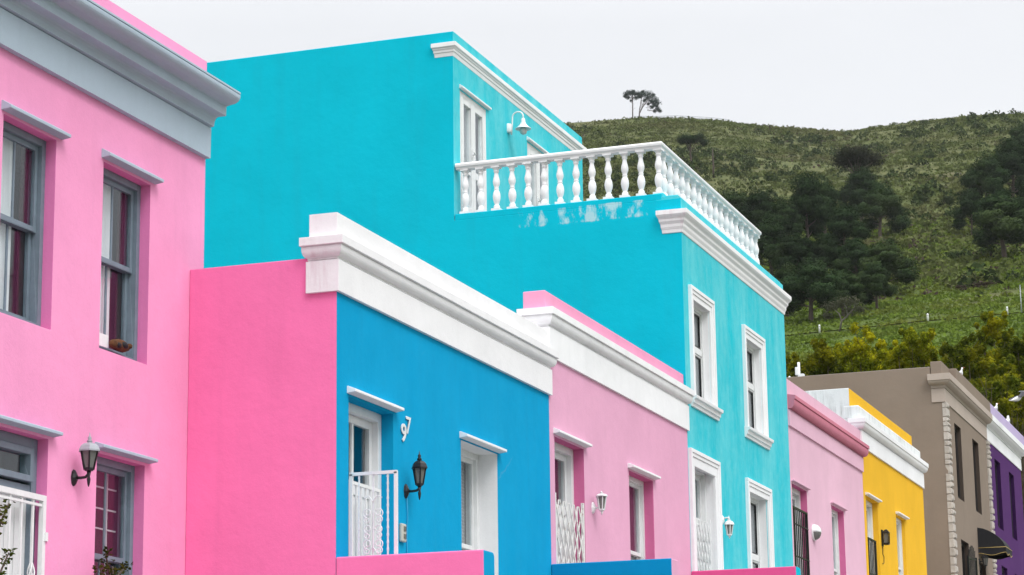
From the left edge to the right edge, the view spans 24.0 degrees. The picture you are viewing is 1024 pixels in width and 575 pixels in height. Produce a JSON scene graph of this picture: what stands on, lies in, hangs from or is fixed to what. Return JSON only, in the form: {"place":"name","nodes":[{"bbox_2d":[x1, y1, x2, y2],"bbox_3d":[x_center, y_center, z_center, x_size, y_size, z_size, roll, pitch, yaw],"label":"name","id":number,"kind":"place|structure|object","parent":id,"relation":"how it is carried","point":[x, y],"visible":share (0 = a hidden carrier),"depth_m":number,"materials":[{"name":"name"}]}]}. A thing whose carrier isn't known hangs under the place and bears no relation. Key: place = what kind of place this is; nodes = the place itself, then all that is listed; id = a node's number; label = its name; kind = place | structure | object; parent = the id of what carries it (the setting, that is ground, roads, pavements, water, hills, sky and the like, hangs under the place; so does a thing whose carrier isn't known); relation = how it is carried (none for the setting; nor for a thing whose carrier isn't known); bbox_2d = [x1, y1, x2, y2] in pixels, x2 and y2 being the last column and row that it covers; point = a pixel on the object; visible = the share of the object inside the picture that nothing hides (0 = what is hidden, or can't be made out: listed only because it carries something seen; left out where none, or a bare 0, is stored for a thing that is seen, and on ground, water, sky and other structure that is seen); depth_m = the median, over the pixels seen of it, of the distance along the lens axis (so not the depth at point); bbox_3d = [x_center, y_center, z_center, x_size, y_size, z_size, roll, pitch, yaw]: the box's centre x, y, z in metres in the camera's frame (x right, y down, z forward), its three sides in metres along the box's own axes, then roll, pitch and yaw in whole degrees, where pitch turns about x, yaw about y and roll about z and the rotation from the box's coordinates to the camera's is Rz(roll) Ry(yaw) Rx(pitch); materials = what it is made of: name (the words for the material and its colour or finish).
{"place":"outdoors","nodes":[
{"label":"outdoors","id":0,"kind":"place"},
{"bbox_2d":[110,0,1023,130],"label":"sky","id":1,"kind":"structure","parent":0,"point":[835,65],"materials":[{"name":"white"}]},
{"bbox_2d":[566,113,1023,363],"bbox_3d":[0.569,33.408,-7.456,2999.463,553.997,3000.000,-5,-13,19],"label":"hillside","id":2,"kind":"structure","parent":0,"point":[724,177],"depth_m":597.29,"materials":[{"name":"green plant"}]},
{"bbox_2d":[0,0,240,574],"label":"terrace house","id":3,"kind":"structure","parent":2,"relation":"on","point":[110,112],"depth_m":20.16,"materials":[{"name":"pink paint"}]},
{"bbox_2d":[0,499,17,574],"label":"potted plant","id":4,"kind":"object","parent":3,"relation":"on","point":[5,550],"visible":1,"depth_m":17.94,"materials":[{"name":"green plant"}]},
{"bbox_2d":[0,430,37,574],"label":"door","id":5,"kind":"structure","parent":3,"relation":"in","point":[26,447],"depth_m":18.90,"materials":[{"name":"blue paint"}]},
{"bbox_2d":[0,120,45,326],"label":"window","id":6,"kind":"structure","parent":3,"relation":"in","point":[23,153],"depth_m":19.45,"materials":[{"name":"blue paint"}]},
{"bbox_2d":[71,433,99,486],"bbox_3d":[-3.442,1.394,19.480,0.238,0.443,0.166,-5,-13,19],"label":"wall lantern","id":7,"kind":"object","parent":3,"relation":"attached to","point":[89,450],"depth_m":19.44,"materials":[{"name":"black paint"}]},
{"bbox_2d":[92,546,132,574],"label":"potted plant","id":8,"kind":"object","parent":3,"relation":"on","point":[122,569],"visible":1,"depth_m":19.58,"materials":[{"name":"green plant"}]},
{"bbox_2d":[94,456,134,574],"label":"window","id":9,"kind":"structure","parent":3,"relation":"in","point":[114,515],"depth_m":20.54,"materials":[{"name":"blue paint"}]},
{"bbox_2d":[99,332,132,351],"bbox_3d":[-3.372,0.472,20.422,0.115,0.105,0.511,-5,-13,19],"label":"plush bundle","id":10,"kind":"object","parent":3,"relation":"on","point":[119,345],"visible":1,"depth_m":20.37,"materials":[{"name":"brown fabric"}]},
{"bbox_2d":[99,168,140,360],"bbox_3d":[-3.483,-0.144,20.870,0.298,1.710,1.465,-5,-13,19],"label":"window","id":11,"kind":"structure","parent":3,"relation":"in","point":[121,196],"depth_m":20.95,"materials":[{"name":"blue paint"}]},
{"bbox_2d":[185,212,558,574],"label":"terrace house","id":12,"kind":"structure","parent":2,"relation":"on","point":[343,373],"depth_m":21.61,"materials":[{"name":"blue paint"}]},
{"bbox_2d":[349,403,380,555],"bbox_3d":[-1.481,2.262,21.754,0.370,2.335,1.615,-5,-13,19],"label":"door","id":13,"kind":"structure","parent":12,"relation":"in","point":[364,424],"depth_m":22.05,"materials":[{"name":"white paint"}]},
{"bbox_2d":[399,523,405,542],"bbox_3d":[-1.001,2.258,22.147,0.042,0.170,0.110,-5,-13,19],"label":"intercom","id":14,"kind":"object","parent":12,"relation":"attached to","point":[402,532],"visible":1,"depth_m":22.11,"materials":[{"name":"beige plastic"}]},
{"bbox_2d":[404,451,426,499],"bbox_3d":[-0.888,1.745,22.330,0.223,0.460,0.139,-5,-13,19],"label":"wall lantern","id":15,"kind":"object","parent":12,"relation":"attached to","point":[419,467],"depth_m":22.29,"materials":[{"name":"black paint"}]},
{"bbox_2d":[461,449,478,550],"bbox_3d":[-0.592,2.624,24.377,0.298,2.040,1.675,-5,-13,19],"label":"window","id":16,"kind":"structure","parent":12,"relation":"in","point":[469,461],"depth_m":24.69,"materials":[{"name":"white paint"}]},
{"bbox_2d":[204,31,792,571],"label":"terrace house","id":17,"kind":"structure","parent":2,"relation":"on","point":[412,145],"depth_m":34.25,"materials":[{"name":"paint"}]},
{"bbox_2d":[460,92,485,212],"bbox_3d":[-0.603,-1.744,34.781,0.382,1.970,1.685,-5,-13,19],"label":"door","id":18,"kind":"structure","parent":17,"relation":"in","point":[469,109],"depth_m":34.64,"materials":[{"name":"white paint"}]},
{"bbox_2d":[507,111,530,134],"bbox_3d":[0.083,-2.465,36.115,0.422,0.378,0.244,-5,-13,19],"label":"wall lamp","id":19,"kind":"object","parent":17,"relation":"attached to","point":[523,127],"visible":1,"depth_m":36.09,"materials":[{"name":"white metal"}]},
{"bbox_2d":[527,143,547,205],"bbox_3d":[0.362,-1.174,37.410,0.382,1.970,1.620,-5,-13,19],"label":"door","id":20,"kind":"structure","parent":17,"relation":"in","point":[535,169],"depth_m":37.25,"materials":[{"name":"white paint"}]},
{"bbox_2d":[694,307,704,398],"bbox_3d":[2.472,0.911,32.933,0.080,1.340,0.860,-5,-13,19],"label":"window","id":21,"kind":"structure","parent":17,"relation":"in","point":[699,354],"depth_m":33.25,"materials":[{"name":"white paint"}]},
{"bbox_2d":[695,469,707,570],"bbox_3d":[2.370,3.521,32.501,0.370,2.130,1.740,-5,-13,19],"label":"door","id":22,"kind":"structure","parent":17,"relation":"in","point":[699,476],"depth_m":32.85,"materials":[{"name":"white paint"}]},
{"bbox_2d":[722,515,733,538],"bbox_3d":[2.967,3.284,33.037,0.172,0.330,0.125,-5,-13,19],"label":"wall lantern","id":23,"kind":"object","parent":17,"relation":"attached to","point":[728,524],"depth_m":33.00,"materials":[{"name":"white paint"}]},
{"bbox_2d":[747,345,756,429],"bbox_3d":[3.458,1.494,35.619,0.080,1.340,0.900,-5,-13,19],"label":"window","id":24,"kind":"structure","parent":17,"relation":"in","point":[751,382],"depth_m":35.96,"materials":[{"name":"white paint"}]},
{"bbox_2d":[750,497,760,567],"bbox_3d":[3.455,3.890,35.083,0.080,1.710,1.070,-5,-13,19],"label":"window","id":25,"kind":"structure","parent":17,"relation":"in","point":[756,558],"depth_m":35.57,"materials":[{"name":"white paint"}]},
{"bbox_2d":[516,290,694,574],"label":"terrace house","id":26,"kind":"structure","parent":2,"relation":"on","point":[619,426],"depth_m":28.60,"materials":[{"name":"paint"}]},
{"bbox_2d":[554,442,574,563],"bbox_3d":[0.425,2.901,27.096,0.370,2.250,1.635,-5,-13,19],"label":"door","id":27,"kind":"structure","parent":26,"relation":"in","point":[563,454],"depth_m":27.40,"materials":[{"name":"white paint"}]},
{"bbox_2d":[591,491,607,514],"bbox_3d":[1.012,2.477,27.662,0.186,0.283,0.128,-5,-13,19],"label":"wall lantern","id":28,"kind":"object","parent":26,"relation":"attached to","point":[601,497],"depth_m":27.63,"materials":[{"name":"white paint"}]},
{"bbox_2d":[629,476,644,559],"bbox_3d":[1.406,3.273,29.710,0.298,1.930,1.665,-5,-13,19],"label":"window","id":29,"kind":"structure","parent":26,"relation":"in","point":[636,487],"depth_m":30.00,"materials":[{"name":"white paint"}]},
{"bbox_2d":[623,89,642,116],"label":"pine tree","id":30,"kind":"object","parent":2,"relation":"on","point":[629,93],"visible":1,"depth_m":853.19,"materials":[{"name":"green plant"}]},
{"bbox_2d":[637,90,661,115],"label":"pine tree","id":31,"kind":"object","parent":2,"relation":"on","point":[653,102],"visible":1,"depth_m":852.45,"materials":[{"name":"green plant"}]},
{"bbox_2d":[634,115,728,120],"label":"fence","id":32,"kind":"object","parent":2,"relation":"on","point":[692,116],"visible":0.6,"depth_m":854.38,"materials":[{"name":"grey metal"}]},
{"bbox_2d":[677,133,709,161],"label":"umbrella pine","id":33,"kind":"object","parent":2,"relation":"on","point":[689,139],"visible":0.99,"depth_m":606.32,"materials":[{"name":"green plant"}]},
{"bbox_2d":[711,148,715,177],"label":"dead tree","id":34,"kind":"object","parent":2,"relation":"on","point":[713,163],"visible":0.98,"depth_m":574.72,"materials":[{"name":"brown wood"}]},
{"bbox_2d":[717,191,747,227],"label":"pine tree","id":35,"kind":"object","parent":2,"relation":"on","point":[736,200],"visible":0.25,"depth_m":394.99,"materials":[{"name":"green plant"}]},
{"bbox_2d":[737,188,775,236],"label":"pine tree","id":36,"kind":"object","parent":2,"relation":"on","point":[756,206],"visible":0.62,"depth_m":386.34,"materials":[{"name":"green plant"}]},
{"bbox_2d":[739,218,788,274],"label":"pine tree","id":37,"kind":"object","parent":2,"relation":"on","point":[772,235],"visible":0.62,"depth_m":338.00,"materials":[{"name":"green plant"}]},
{"bbox_2d":[761,194,806,236],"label":"pine tree","id":38,"kind":"object","parent":2,"relation":"on","point":[786,214],"visible":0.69,"depth_m":357.03,"materials":[{"name":"green plant"}]},
{"bbox_2d":[771,262,801,316],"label":"pine tree","id":39,"kind":"object","parent":2,"relation":"on","point":[779,273],"visible":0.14,"depth_m":287.14,"materials":[{"name":"green plant"}]},
{"bbox_2d":[786,352,799,376],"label":"acacia bush","id":40,"kind":"object","parent":2,"relation":"on","point":[794,356],"visible":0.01,"depth_m":119.16,"materials":[{"name":"green plant"}]},
{"bbox_2d":[564,108,1023,301],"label":"scrub","id":41,"kind":"object","parent":2,"relation":"on","point":[952,272],"visible":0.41,"depth_m":619.35,"materials":[{"name":"green plant"}]},
{"bbox_2d":[565,114,1022,271],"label":"heath","id":42,"kind":"object","parent":2,"relation":"on","point":[854,133],"visible":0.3,"depth_m":698.10,"materials":[{"name":"green plant"}]},
{"bbox_2d":[766,230,831,269],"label":"pine tree","id":43,"kind":"object","parent":2,"relation":"on","point":[793,249],"visible":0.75,"depth_m":332.87,"materials":[{"name":"green plant"}]},
{"bbox_2d":[581,121,1023,307],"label":"dead brush","id":44,"kind":"object","parent":2,"relation":"on","point":[930,291],"visible":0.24,"depth_m":366.70,"materials":[{"name":"green plant"}]},
{"bbox_2d":[788,345,823,376],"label":"acacia bush","id":45,"kind":"object","parent":2,"relation":"on","point":[792,366],"depth_m":104.26,"materials":[{"name":"green plant"}]},
{"bbox_2d":[789,169,832,239],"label":"pine tree","id":46,"kind":"object","parent":2,"relation":"on","point":[808,200],"visible":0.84,"depth_m":361.64,"materials":[{"name":"green plant"}]},
{"bbox_2d":[778,257,847,323],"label":"pine tree","id":47,"kind":"object","parent":2,"relation":"on","point":[810,282],"visible":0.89,"depth_m":275.56,"materials":[{"name":"green plant"}]},
{"bbox_2d":[793,338,845,376],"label":"acacia bush","id":48,"kind":"object","parent":2,"relation":"on","point":[827,362],"visible":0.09,"depth_m":98.03,"materials":[{"name":"green plant"}]},
{"bbox_2d":[798,234,849,272],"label":"pine tree","id":49,"kind":"object","parent":2,"relation":"on","point":[824,249],"visible":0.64,"depth_m":331.38,"materials":[{"name":"green plant"}]},
{"bbox_2d":[808,179,839,237],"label":"pine tree","id":50,"kind":"object","parent":2,"relation":"on","point":[829,192],"visible":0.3,"depth_m":386.55,"materials":[{"name":"green plant"}]},
{"bbox_2d":[786,379,869,574],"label":"terrace house","id":51,"kind":"structure","parent":2,"relation":"on","point":[828,450],"depth_m":39.59,"materials":[{"name":"pink paint"}]},
{"bbox_2d":[792,487,802,569],"bbox_3d":[4.318,4.232,37.889,0.370,2.125,1.630,-5,-13,19],"label":"door","id":52,"kind":"structure","parent":51,"relation":"in","point":[796,502],"depth_m":38.18,"materials":[{"name":"white paint"}]},
{"bbox_2d":[811,524,821,540],"bbox_3d":[4.886,3.920,38.514,0.132,0.270,0.270,-5,-13,19],"label":"wall light","id":53,"kind":"object","parent":51,"relation":"attached to","point":[816,531],"visible":1,"depth_m":38.43,"materials":[{"name":"white paint"}]},
{"bbox_2d":[831,509,839,574],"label":"window","id":54,"kind":"structure","parent":51,"relation":"in","point":[835,534],"depth_m":40.77,"materials":[{"name":"white paint"}]},
{"bbox_2d":[815,267,868,316],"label":"pine tree","id":55,"kind":"object","parent":2,"relation":"on","point":[853,287],"visible":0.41,"depth_m":279.31,"materials":[{"name":"green plant"}]},
{"bbox_2d":[831,343,853,363],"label":"acacia bush","id":56,"kind":"object","parent":2,"relation":"on","point":[838,349],"visible":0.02,"depth_m":111.75,"materials":[{"name":"green plant"}]},
{"bbox_2d":[817,204,872,246],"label":"pine tree","id":57,"kind":"object","parent":2,"relation":"on","point":[844,222],"visible":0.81,"depth_m":351.47,"materials":[{"name":"green plant"}]},
{"bbox_2d":[821,295,868,331],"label":"tree","id":58,"kind":"object","parent":2,"relation":"on","point":[850,303],"visible":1,"depth_m":261.22,"materials":[{"name":"green plant"}]},
{"bbox_2d":[831,237,870,274],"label":"pine tree","id":59,"kind":"object","parent":2,"relation":"on","point":[852,253],"visible":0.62,"depth_m":319.53,"materials":[{"name":"green plant"}]},
{"bbox_2d":[826,142,888,181],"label":"umbrella pine","id":60,"kind":"object","parent":2,"relation":"on","point":[849,157],"visible":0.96,"depth_m":482.73,"materials":[{"name":"green plant"}]},
{"bbox_2d":[837,165,883,221],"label":"pine tree","id":61,"kind":"object","parent":2,"relation":"on","point":[855,189],"visible":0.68,"depth_m":453.75,"materials":[{"name":"green plant"}]},
{"bbox_2d":[839,322,890,372],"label":"acacia bush","id":62,"kind":"object","parent":2,"relation":"on","point":[855,353],"visible":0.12,"depth_m":99.14,"materials":[{"name":"green plant"}]},
{"bbox_2d":[805,388,928,574],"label":"terrace house","id":63,"kind":"structure","parent":2,"relation":"on","point":[896,466],"depth_m":44.83,"materials":[{"name":"yellow paint"}]},
{"bbox_2d":[866,500,874,573],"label":"door","id":64,"kind":"structure","parent":63,"relation":"in","point":[868,505],"depth_m":43.64,"materials":[{"name":"white paint"}]},
{"bbox_2d":[881,529,889,546],"bbox_3d":[6.810,4.561,43.865,0.145,0.305,0.120,-5,-13,19],"label":"wall lantern","id":65,"kind":"object","parent":63,"relation":"attached to","point":[885,538],"depth_m":43.83,"materials":[{"name":"black paint"}]},
{"bbox_2d":[896,518,903,574],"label":"window","id":66,"kind":"structure","parent":63,"relation":"in","point":[898,522],"depth_m":46.05,"materials":[{"name":"white paint"}]},
{"bbox_2d":[844,340,889,371],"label":"acacia bush","id":67,"kind":"object","parent":2,"relation":"on","point":[875,351],"visible":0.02,"depth_m":109.28,"materials":[{"name":"green plant"}]},
{"bbox_2d":[857,261,898,308],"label":"pine tree","id":68,"kind":"object","parent":2,"relation":"on","point":[875,278],"visible":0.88,"depth_m":285.10,"materials":[{"name":"green plant"}]},
{"bbox_2d":[851,181,911,236],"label":"pine tree","id":69,"kind":"object","parent":2,"relation":"on","point":[880,201],"visible":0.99,"depth_m":409.19,"materials":[{"name":"green plant"}]},
{"bbox_2d":[853,238,920,297],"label":"pine tree","id":70,"kind":"object","parent":2,"relation":"on","point":[886,255],"visible":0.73,"depth_m":300.26,"materials":[{"name":"green plant"}]},
{"bbox_2d":[786,361,997,574],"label":"terrace house","id":71,"kind":"structure","parent":2,"relation":"on","point":[939,413],"depth_m":52.28,"materials":[{"name":"beige paint"}]},
{"bbox_2d":[789,362,804,376],"bbox_3d":[6.260,2.092,53.778,0.564,0.830,0.100,-5,-13,19],"label":"antenna","id":72,"kind":"object","parent":71,"relation":"attached to","point":[797,370],"visible":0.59,"depth_m":53.75,"materials":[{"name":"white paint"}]},
{"bbox_2d":[954,427,960,498],"bbox_3d":[9.746,3.869,53.080,0.070,1.655,0.880,-5,-13,19],"label":"window","id":73,"kind":"structure","parent":71,"relation":"in","point":[955,429],"depth_m":53.40,"materials":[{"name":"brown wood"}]},
{"bbox_2d":[961,542,965,574],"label":"door","id":74,"kind":"structure","parent":71,"relation":"in","point":[962,545],"depth_m":53.19,"materials":[{"name":"brown wood"}]},
{"bbox_2d":[972,442,977,511],"bbox_3d":[10.570,4.358,55.324,0.070,1.670,0.860,-5,-13,19],"label":"window","id":75,"kind":"structure","parent":71,"relation":"in","point":[972,442],"depth_m":55.65,"materials":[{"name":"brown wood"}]},
{"bbox_2d":[979,553,988,568],"bbox_3d":[10.677,6.178,54.448,0.225,0.390,0.147,-5,-13,19],"label":"wall lantern","id":76,"kind":"object","parent":71,"relation":"attached to","point":[984,557],"depth_m":54.40,"materials":[{"name":"black paint"}]},
{"bbox_2d":[977,528,1011,559],"bbox_3d":[11.020,5.836,54.909,0.628,0.650,0.976,-5,-13,19],"label":"awning","id":77,"kind":"object","parent":71,"relation":"attached to","point":[991,545],"visible":1,"depth_m":54.51,"materials":[{"name":"black fabric"}]},
{"bbox_2d":[760,218,1023,363],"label":"grass","id":78,"kind":"structure","parent":2,"relation":"on","point":[889,332],"depth_m":273.05,"materials":[{"name":"green plant"}]},
{"bbox_2d":[785,312,1023,335],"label":"fence","id":79,"kind":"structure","parent":2,"relation":"on","point":[908,322],"depth_m":260.68,"materials":[{"name":"grey metal"}]},
{"bbox_2d":[881,327,938,369],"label":"acacia bush","id":80,"kind":"object","parent":2,"relation":"on","point":[923,351],"visible":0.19,"depth_m":103.13,"materials":[{"name":"green plant"}]},
{"bbox_2d":[918,194,930,203],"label":"shrub","id":81,"kind":"object","parent":2,"relation":"on","point":[922,197],"visible":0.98,"depth_m":476.15,"materials":[{"name":"green plant"}]},
{"bbox_2d":[924,152,935,157],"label":"shrub","id":82,"kind":"object","parent":2,"relation":"on","point":[931,155],"visible":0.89,"depth_m":627.77,"materials":[{"name":"green plant"}]},
{"bbox_2d":[936,192,954,206],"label":"shrub","id":83,"kind":"object","parent":2,"relation":"on","point":[948,200],"visible":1,"depth_m":466.00,"materials":[{"name":"green plant"}]},
{"bbox_2d":[931,341,962,368],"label":"acacia bush","id":84,"kind":"object","parent":2,"relation":"on","point":[945,359],"visible":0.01,"depth_m":112.58,"materials":[{"name":"green plant"}]},
{"bbox_2d":[943,221,955,229],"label":"shrub","id":85,"kind":"object","parent":2,"relation":"on","point":[949,225],"visible":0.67,"depth_m":407.54,"materials":[{"name":"green plant"}]},
{"bbox_2d":[952,188,983,234],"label":"pine tree","id":86,"kind":"object","parent":2,"relation":"on","point":[968,206],"visible":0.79,"depth_m":399.45,"materials":[{"name":"green plant"}]},
{"bbox_2d":[949,280,999,290],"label":"fallen log","id":87,"kind":"object","parent":2,"relation":"on","point":[960,287],"visible":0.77,"depth_m":296.68,"materials":[{"name":"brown wood"}]},
{"bbox_2d":[942,330,1022,459],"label":"acacia bush","id":88,"kind":"object","parent":2,"relation":"on","point":[962,355],"visible":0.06,"depth_m":98.11,"materials":[{"name":"green plant"}]},
{"bbox_2d":[956,151,1013,204],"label":"pine tree","id":89,"kind":"object","parent":2,"relation":"on","point":[986,175],"visible":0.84,"depth_m":427.95,"materials":[{"name":"green plant"}]},
{"bbox_2d":[953,311,1016,377],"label":"acacia bush","id":90,"kind":"object","parent":2,"relation":"on","point":[993,326],"visible":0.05,"depth_m":110.39,"materials":[{"name":"green plant"}]},
{"bbox_2d":[979,376,999,408],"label":"dry bush","id":91,"kind":"object","parent":2,"relation":"on","point":[986,393],"visible":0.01,"depth_m":85.51,"materials":[{"name":"brown plant"}]},
{"bbox_2d":[969,353,1023,494],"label":"acacia bush","id":92,"kind":"object","parent":2,"relation":"on","point":[1006,384],"visible":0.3,"depth_m":88.33,"materials":[{"name":"green plant"}]},
{"bbox_2d":[971,189,1023,257],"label":"pine tree","id":93,"kind":"object","parent":2,"relation":"on","point":[1001,218],"visible":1,"depth_m":330.51,"materials":[{"name":"green plant"}]},
{"bbox_2d":[976,331,1023,511],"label":"acacia bush","id":94,"kind":"object","parent":2,"relation":"on","point":[1015,347],"visible":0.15,"depth_m":95.90,"materials":[{"name":"green plant"}]},
{"bbox_2d":[986,404,1023,574],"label":"terrace house","id":95,"kind":"structure","parent":2,"relation":"on","point":[1005,438],"depth_m":59.60,"materials":[{"name":"purple paint"}]},
{"bbox_2d":[995,463,999,527],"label":"window","id":96,"kind":"structure","parent":95,"relation":"in","point":[995,463],"depth_m":58.72,"materials":[{"name":"black wood"}]},
{"bbox_2d":[1009,475,1013,537],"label":"window","id":97,"kind":"structure","parent":95,"relation":"in","point":[1009,475],"depth_m":60.85,"materials":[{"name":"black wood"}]},
{"bbox_2d":[991,135,1023,197],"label":"pine tree","id":98,"kind":"object","parent":2,"relation":"on","point":[1010,155],"visible":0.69,"depth_m":442.02,"materials":[{"name":"green plant"}]},
{"bbox_2d":[1004,122,1023,146],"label":"pine tree","id":99,"kind":"object","parent":2,"relation":"on","point":[1018,131],"visible":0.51,"depth_m":568.52,"materials":[{"name":"green plant"}]},
{"bbox_2d":[1013,416,1023,515],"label":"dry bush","id":100,"kind":"object","parent":2,"relation":"on","point":[1022,478],"visible":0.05,"depth_m":82.72,"materials":[{"name":"plant"}]},
{"bbox_2d":[1009,391,1023,400],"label":"gull","id":101,"kind":"object","parent":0,"point":[1018,398],"visible":1,"depth_m":57.95,"materials":[{"name":"white"}]},
{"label":"pavement","id":102,"kind":"structure","parent":0,"visible":0},
{"bbox_2d":[336,550,494,574],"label":"stoep wall","id":103,"kind":"structure","parent":102,"relation":"on","point":[473,562],"depth_m":20.43,"materials":[{"name":"pink paint"}]},
{"bbox_2d":[552,558,678,574],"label":"stoep wall","id":104,"kind":"structure","parent":102,"relation":"on","point":[667,566],"depth_m":25.84,"materials":[{"name":"blue paint"}]},
{"bbox_2d":[691,566,800,574],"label":"stoep wall","id":105,"kind":"structure","parent":102,"relation":"on","point":[793,570],"depth_m":31.15,"materials":[{"name":"paint"}]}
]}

